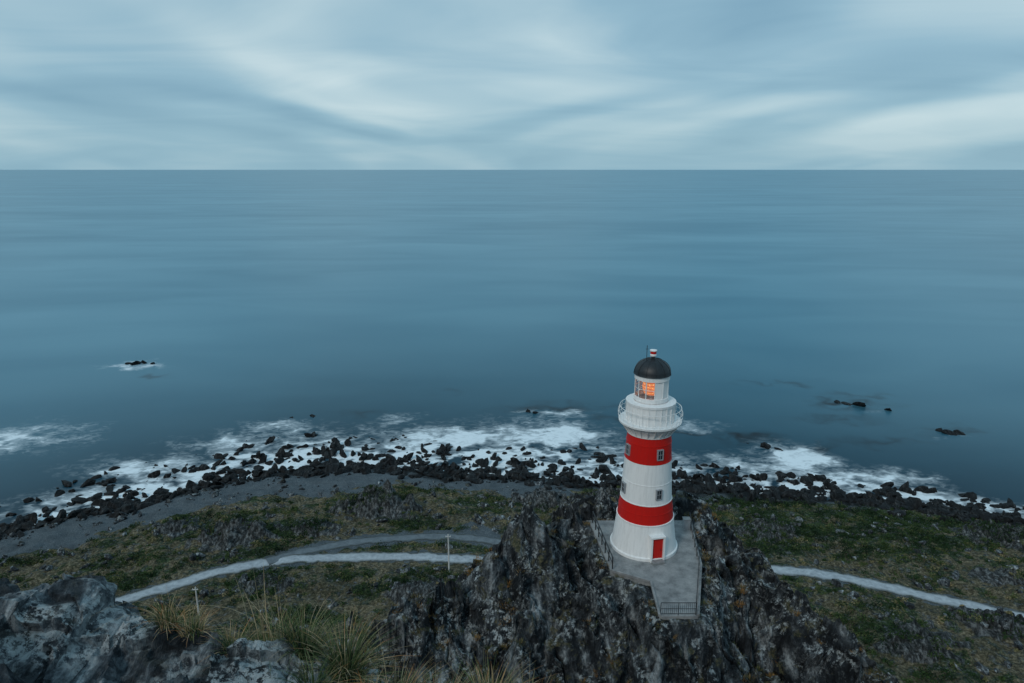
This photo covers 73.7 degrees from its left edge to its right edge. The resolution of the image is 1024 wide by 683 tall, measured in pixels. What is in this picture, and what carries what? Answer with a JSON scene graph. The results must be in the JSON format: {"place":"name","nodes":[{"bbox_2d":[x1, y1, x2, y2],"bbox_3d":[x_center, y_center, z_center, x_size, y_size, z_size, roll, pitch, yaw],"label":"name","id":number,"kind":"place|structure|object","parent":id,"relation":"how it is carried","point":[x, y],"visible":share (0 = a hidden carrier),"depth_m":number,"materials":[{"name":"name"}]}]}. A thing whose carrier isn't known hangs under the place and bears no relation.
{"place":"outdoors","nodes":[
{"label":"outdoors","id":0,"kind":"place"},
{"bbox_2d":[265,533,500,564],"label":"gravel track","id":1,"kind":"structure","parent":0,"point":[273,559],"depth_m":158.61,"materials":[{"name":"grey gravel"}]},
{"bbox_2d":[0,170,1023,527],"bbox_3d":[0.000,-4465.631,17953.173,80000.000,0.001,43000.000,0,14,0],"label":"sea","id":2,"kind":"structure","parent":0,"point":[476,312],"depth_m":420.64,"materials":[{"name":"liquid"}]},
{"bbox_2d":[125,360,154,364],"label":"sea rock","id":3,"kind":"object","parent":2,"relation":"in","point":[135,362],"visible":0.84,"depth_m":326.34,"materials":[{"name":"black stone"}]},
{"bbox_2d":[747,442,782,450],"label":"sea rock","id":4,"kind":"object","parent":2,"relation":"in","point":[765,445],"visible":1,"depth_m":228.69,"materials":[{"name":"black stone"}]},
{"bbox_2d":[834,400,865,406],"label":"sea rock","id":5,"kind":"object","parent":2,"relation":"in","point":[861,404],"visible":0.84,"depth_m":269.98,"materials":[{"name":"black stone"}]},
{"bbox_2d":[935,428,964,435],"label":"sea rock","id":6,"kind":"object","parent":2,"relation":"in","point":[953,432],"visible":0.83,"depth_m":241.36,"materials":[{"name":"black stone"}]},
{"bbox_2d":[0,468,1023,682],"bbox_3d":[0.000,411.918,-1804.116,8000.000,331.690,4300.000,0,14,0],"label":"ground","id":7,"kind":"structure","parent":0,"point":[69,535],"depth_m":152.39,"materials":[{"name":"green plant"}]},
{"bbox_2d":[192,587,199,615],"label":"utility pole","id":8,"kind":"object","parent":7,"relation":"on","point":[195,589],"visible":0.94,"depth_m":127.67,"materials":[{"name":"grey wood"}]},
{"bbox_2d":[0,573,393,682],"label":"foreground rock","id":9,"kind":"object","parent":7,"relation":"on","point":[46,634],"visible":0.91,"depth_m":7.41,"materials":[{"name":"grey stone"}]},
{"bbox_2d":[131,591,219,644],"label":"tussock grass","id":10,"kind":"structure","parent":9,"relation":"on","point":[181,625],"depth_m":7.92,"materials":[{"name":"green plant"}]},
{"bbox_2d":[190,614,274,657],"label":"tussock grass","id":11,"kind":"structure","parent":9,"relation":"on","point":[226,645],"depth_m":7.94,"materials":[{"name":"green plant"}]},
{"bbox_2d":[86,547,478,682],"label":"seed stalks","id":12,"kind":"object","parent":9,"relation":"on","point":[267,627],"visible":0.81,"depth_m":7.81,"materials":[{"name":"beige plant"}]},
{"bbox_2d":[200,592,384,682],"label":"tussock grass","id":13,"kind":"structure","parent":9,"relation":"on","point":[303,651],"depth_m":7.73,"materials":[{"name":"green plant"}]},
{"bbox_2d":[265,648,360,682],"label":"tussock grass","id":14,"kind":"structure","parent":9,"relation":"on","point":[307,678],"depth_m":7.32,"materials":[{"name":"green plant"}]},
{"bbox_2d":[280,605,434,682],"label":"tussock grass","id":15,"kind":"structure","parent":9,"relation":"on","point":[344,658],"depth_m":7.67,"materials":[{"name":"green plant"}]},
{"bbox_2d":[343,666,410,682],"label":"tussock grass","id":16,"kind":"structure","parent":9,"relation":"on","point":[372,680],"depth_m":7.45,"materials":[{"name":"green plant"}]},
{"bbox_2d":[345,638,459,682],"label":"tussock grass","id":17,"kind":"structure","parent":9,"relation":"on","point":[402,680],"depth_m":7.93,"materials":[{"name":"green plant"}]},
{"bbox_2d":[414,652,494,682],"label":"tussock grass","id":18,"kind":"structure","parent":9,"relation":"on","point":[449,678],"depth_m":8.03,"materials":[{"name":"green plant"}]},
{"bbox_2d":[422,650,542,682],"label":"tussock grass","id":19,"kind":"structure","parent":9,"relation":"on","point":[484,679],"depth_m":7.82,"materials":[{"name":"green plant"}]},
{"bbox_2d":[509,669,549,682],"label":"tussock grass","id":20,"kind":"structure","parent":9,"relation":"on","point":[529,680],"depth_m":7.90,"materials":[{"name":"green plant"}]},
{"bbox_2d":[445,534,450,572],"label":"utility pole","id":21,"kind":"object","parent":7,"relation":"on","point":[448,536],"visible":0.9,"depth_m":142.24,"materials":[{"name":"grey wood"}]},
{"bbox_2d":[5,444,986,521],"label":"shore boulders","id":22,"kind":"object","parent":7,"relation":"on","point":[733,478],"visible":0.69,"depth_m":208.79,"materials":[{"name":"black stone"}]},
{"bbox_2d":[0,483,1023,682],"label":"coastal scrub","id":23,"kind":"object","parent":7,"relation":"on","point":[912,532],"visible":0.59,"depth_m":156.13,"materials":[{"name":"green plant"}]},
{"bbox_2d":[0,431,1023,539],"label":"shore boulders","id":24,"kind":"object","parent":7,"relation":"on","point":[126,503],"visible":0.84,"depth_m":199.23,"materials":[{"name":"black stone"}]},
{"bbox_2d":[0,474,1023,682],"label":"scattered stones","id":25,"kind":"object","parent":7,"relation":"on","point":[1002,623],"visible":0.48,"depth_m":154.81,"materials":[{"name":"grey stone"}]},
{"bbox_2d":[322,487,898,682],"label":"rock outcrop","id":26,"kind":"object","parent":7,"relation":"on","point":[555,595],"visible":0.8,"depth_m":53.94,"materials":[{"name":"grey stone"}]},
{"bbox_2d":[329,503,886,682],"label":"crag grass","id":27,"kind":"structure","parent":26,"relation":"on","point":[649,603],"depth_m":54.01,"materials":[{"name":"green plant"}]},
{"bbox_2d":[0,0,1023,169],"label":"sky","id":28,"kind":"structure","parent":0,"point":[85,84],"materials":[{"name":"blue"}]},
{"bbox_2d":[115,551,1023,616],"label":"gravel road","id":29,"kind":"structure","parent":0,"point":[786,570],"depth_m":144.46,"materials":[{"name":"grey gravel"}]},
{"bbox_2d":[589,520,701,619],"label":"concrete terrace","id":30,"kind":"structure","parent":0,"point":[674,578],"depth_m":56.47,"materials":[{"name":"grey concrete"}]},
{"bbox_2d":[592,511,612,568],"bbox_3d":[7.975,17.454,60.457,0.104,1.202,7.940,-1,14,-5],"label":"safety railing","id":31,"kind":"object","parent":30,"relation":"on","point":[605,543],"visible":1,"depth_m":60.20,"materials":[{"name":"black metal"}]},
{"bbox_2d":[610,345,682,564],"bbox_3d":[11.700,9.119,58.546,5.894,18.300,5.894,9,17,31],"label":"lighthouse","id":32,"kind":"object","parent":30,"relation":"on","point":[650,420],"visible":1,"depth_m":57.35,"materials":[{"name":"white paint"}]},
{"bbox_2d":[652,539,662,558],"bbox_3d":[12.295,17.639,57.824,0.940,2.100,0.060,-3,15,-12],"label":"door","id":33,"kind":"structure","parent":32,"relation":"in","point":[658,543],"depth_m":57.78,"materials":[{"name":"red paint"}]},
{"bbox_2d":[660,602,696,614],"bbox_3d":[12.425,19.939,50.925,2.707,1.079,0.057,0,14,0],"label":"safety railing","id":34,"kind":"object","parent":30,"relation":"on","point":[684,608],"visible":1,"depth_m":50.91,"materials":[{"name":"black metal"}]},
{"bbox_2d":[682,517,690,528],"bbox_3d":[16.200,16.836,63.395,0.700,0.955,0.600,0,14,0],"label":"equipment cabinet","id":35,"kind":"object","parent":30,"relation":"on","point":[686,522],"visible":1,"depth_m":63.21,"materials":[{"name":"metal"}]},
{"bbox_2d":[689,512,699,612],"bbox_3d":[15.511,18.230,57.655,0.592,1.079,13.864,3,15,12],"label":"safety railing","id":36,"kind":"object","parent":30,"relation":"on","point":[696,553],"visible":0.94,"depth_m":58.63,"materials":[{"name":"black metal"}]}
]}

